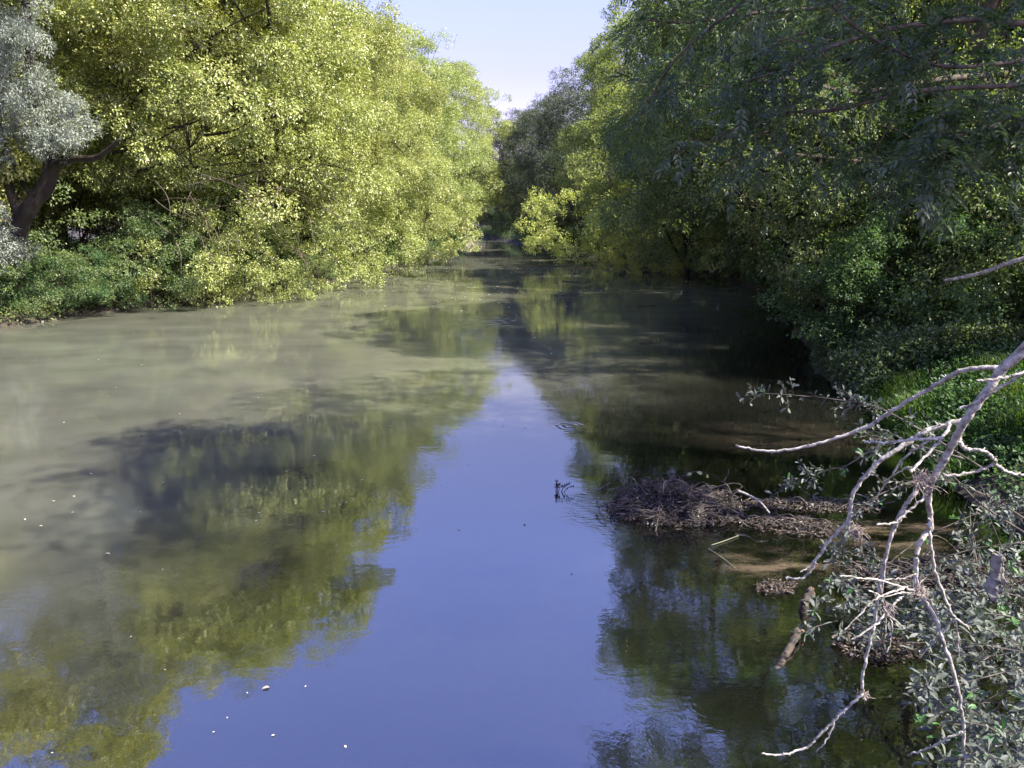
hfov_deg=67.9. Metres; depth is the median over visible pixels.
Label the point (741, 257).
bush
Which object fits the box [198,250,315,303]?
bush
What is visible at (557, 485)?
leafy snag
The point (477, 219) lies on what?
bush
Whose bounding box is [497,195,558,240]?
bush
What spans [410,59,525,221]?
maple tree
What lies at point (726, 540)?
floating straw
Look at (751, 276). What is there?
bush
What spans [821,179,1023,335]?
bush
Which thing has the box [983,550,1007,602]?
torn rag
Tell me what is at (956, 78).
ash tree
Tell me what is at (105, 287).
bush
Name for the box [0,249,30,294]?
bush
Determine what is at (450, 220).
bush
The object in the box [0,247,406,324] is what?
waterside weeds
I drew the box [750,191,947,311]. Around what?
bush
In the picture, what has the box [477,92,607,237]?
fine leaved tree
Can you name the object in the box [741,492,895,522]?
leaf raft
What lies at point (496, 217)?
bush
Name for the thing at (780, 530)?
leaf raft
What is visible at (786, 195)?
maple tree
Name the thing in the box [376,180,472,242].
bush
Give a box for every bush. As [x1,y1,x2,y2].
[0,130,206,276]
[0,144,139,273]
[0,161,75,255]
[0,242,119,315]
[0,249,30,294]
[2,243,148,314]
[54,206,219,310]
[97,147,283,272]
[121,198,290,307]
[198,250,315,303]
[246,203,397,290]
[310,197,444,276]
[368,190,482,265]
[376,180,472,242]
[405,193,476,238]
[459,179,490,229]
[484,181,541,232]
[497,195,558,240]
[513,167,646,264]
[517,199,580,245]
[587,205,681,265]
[593,215,683,275]
[655,210,755,284]
[715,217,849,293]
[728,191,892,301]
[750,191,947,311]
[753,210,1022,345]
[758,97,1022,300]
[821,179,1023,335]
[865,150,1022,281]
[873,115,1023,319]
[1012,160,1023,251]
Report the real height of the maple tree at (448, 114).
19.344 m
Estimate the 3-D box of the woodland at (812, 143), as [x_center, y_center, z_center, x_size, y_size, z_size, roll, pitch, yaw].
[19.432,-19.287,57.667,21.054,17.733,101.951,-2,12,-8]
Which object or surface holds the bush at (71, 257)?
on the ground at (754, 473)
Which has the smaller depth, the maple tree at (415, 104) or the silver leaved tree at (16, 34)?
the silver leaved tree at (16, 34)
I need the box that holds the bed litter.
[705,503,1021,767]
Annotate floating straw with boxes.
[708,548,735,568]
[710,535,738,545]
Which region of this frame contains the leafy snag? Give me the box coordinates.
[555,480,573,491]
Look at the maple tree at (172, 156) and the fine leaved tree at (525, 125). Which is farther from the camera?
the fine leaved tree at (525, 125)
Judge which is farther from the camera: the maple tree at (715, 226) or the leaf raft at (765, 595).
the maple tree at (715, 226)
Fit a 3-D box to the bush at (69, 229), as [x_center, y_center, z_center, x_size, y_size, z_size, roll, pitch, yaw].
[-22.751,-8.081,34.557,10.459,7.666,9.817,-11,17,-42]
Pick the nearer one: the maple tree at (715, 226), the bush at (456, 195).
the maple tree at (715, 226)
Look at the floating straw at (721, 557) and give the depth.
7.97 m
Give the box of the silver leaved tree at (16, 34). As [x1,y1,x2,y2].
[0,0,121,279]
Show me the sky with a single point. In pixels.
(514, 44)
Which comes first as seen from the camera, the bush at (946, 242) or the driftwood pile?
the driftwood pile
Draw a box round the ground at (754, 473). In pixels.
[0,219,1023,767]
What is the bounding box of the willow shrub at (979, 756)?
[736,376,1023,767]
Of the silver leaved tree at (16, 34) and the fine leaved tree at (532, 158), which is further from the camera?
the fine leaved tree at (532, 158)
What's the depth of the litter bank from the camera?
7.45 m
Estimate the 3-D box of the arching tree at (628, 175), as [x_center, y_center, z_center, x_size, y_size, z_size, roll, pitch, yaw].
[8.806,-8.021,28.823,10.886,9.573,9.009,0,12,0]
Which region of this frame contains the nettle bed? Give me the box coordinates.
[802,280,1023,395]
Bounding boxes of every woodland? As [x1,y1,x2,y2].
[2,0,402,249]
[420,167,548,229]
[538,2,1021,223]
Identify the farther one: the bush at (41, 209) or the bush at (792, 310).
the bush at (41, 209)
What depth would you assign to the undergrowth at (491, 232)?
17.74 m
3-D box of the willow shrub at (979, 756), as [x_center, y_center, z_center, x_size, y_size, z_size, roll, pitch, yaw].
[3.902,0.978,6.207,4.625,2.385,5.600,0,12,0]
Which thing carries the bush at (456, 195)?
on the ground at (754, 473)
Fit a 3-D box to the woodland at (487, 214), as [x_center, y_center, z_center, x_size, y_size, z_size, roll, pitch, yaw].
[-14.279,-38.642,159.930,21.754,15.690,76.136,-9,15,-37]
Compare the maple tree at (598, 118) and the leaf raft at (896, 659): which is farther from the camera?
the maple tree at (598, 118)
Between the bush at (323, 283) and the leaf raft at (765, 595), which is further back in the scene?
the bush at (323, 283)
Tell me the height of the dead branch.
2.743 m
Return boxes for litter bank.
[820,547,1023,604]
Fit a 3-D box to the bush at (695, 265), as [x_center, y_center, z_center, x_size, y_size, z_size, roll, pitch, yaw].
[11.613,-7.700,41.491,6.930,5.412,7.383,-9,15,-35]
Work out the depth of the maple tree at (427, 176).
49.06 m
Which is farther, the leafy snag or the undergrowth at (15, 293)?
the undergrowth at (15, 293)
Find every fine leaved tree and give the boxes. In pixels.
[455,104,562,233]
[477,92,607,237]
[513,48,642,243]
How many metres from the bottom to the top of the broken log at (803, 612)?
0.246 m
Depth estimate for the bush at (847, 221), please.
18.07 m
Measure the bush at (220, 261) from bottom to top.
5.186 m
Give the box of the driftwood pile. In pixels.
[596,466,769,534]
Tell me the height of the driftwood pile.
0.610 m
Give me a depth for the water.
8.78 m
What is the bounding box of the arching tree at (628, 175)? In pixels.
[603,50,830,285]
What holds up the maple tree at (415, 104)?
on the ground at (754, 473)
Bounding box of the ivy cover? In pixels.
[841,337,1023,513]
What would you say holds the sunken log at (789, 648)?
in the water
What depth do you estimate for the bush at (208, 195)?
32.52 m
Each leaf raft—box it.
[733,510,856,550]
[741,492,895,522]
[748,577,800,606]
[817,623,936,680]
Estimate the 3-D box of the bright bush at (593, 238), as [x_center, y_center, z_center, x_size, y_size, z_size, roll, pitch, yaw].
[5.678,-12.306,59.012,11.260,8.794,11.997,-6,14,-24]
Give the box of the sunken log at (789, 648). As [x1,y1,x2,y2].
[771,627,803,678]
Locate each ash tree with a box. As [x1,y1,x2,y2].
[589,0,1023,273]
[643,0,1023,239]
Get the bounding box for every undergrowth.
[0,227,467,318]
[472,224,1023,380]
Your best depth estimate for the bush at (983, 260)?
15.03 m
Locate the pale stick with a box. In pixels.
[944,256,1023,281]
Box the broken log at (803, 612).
[797,587,814,619]
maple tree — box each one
[0,0,299,260]
[0,0,401,289]
[106,0,436,260]
[220,0,452,251]
[264,10,456,241]
[386,28,492,231]
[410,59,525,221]
[536,0,836,279]
[592,0,1023,342]
[651,0,1023,266]
[742,0,1023,239]
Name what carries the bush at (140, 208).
on the ground at (754, 473)
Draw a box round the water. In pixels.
[0,225,955,767]
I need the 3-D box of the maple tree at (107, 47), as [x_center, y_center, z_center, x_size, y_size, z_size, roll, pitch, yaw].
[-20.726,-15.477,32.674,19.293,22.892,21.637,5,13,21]
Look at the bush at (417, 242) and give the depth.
46.30 m
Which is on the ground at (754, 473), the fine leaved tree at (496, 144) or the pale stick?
the fine leaved tree at (496, 144)
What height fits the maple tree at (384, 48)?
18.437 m
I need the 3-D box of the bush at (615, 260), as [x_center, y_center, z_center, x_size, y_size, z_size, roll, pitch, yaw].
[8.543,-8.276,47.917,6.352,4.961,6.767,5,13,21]
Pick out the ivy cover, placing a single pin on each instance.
(1013, 347)
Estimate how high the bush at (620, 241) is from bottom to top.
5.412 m
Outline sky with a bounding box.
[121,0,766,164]
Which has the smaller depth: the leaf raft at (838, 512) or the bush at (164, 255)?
the leaf raft at (838, 512)
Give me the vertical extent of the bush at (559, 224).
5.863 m
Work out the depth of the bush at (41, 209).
31.48 m
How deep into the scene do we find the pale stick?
6.70 m
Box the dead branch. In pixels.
[735,341,1023,767]
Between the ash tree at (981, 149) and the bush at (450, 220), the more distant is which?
the bush at (450, 220)
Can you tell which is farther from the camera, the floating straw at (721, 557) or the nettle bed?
the nettle bed
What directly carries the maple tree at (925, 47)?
on the ground at (754, 473)
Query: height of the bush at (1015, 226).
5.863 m
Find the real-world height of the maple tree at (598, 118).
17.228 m
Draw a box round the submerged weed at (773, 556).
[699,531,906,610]

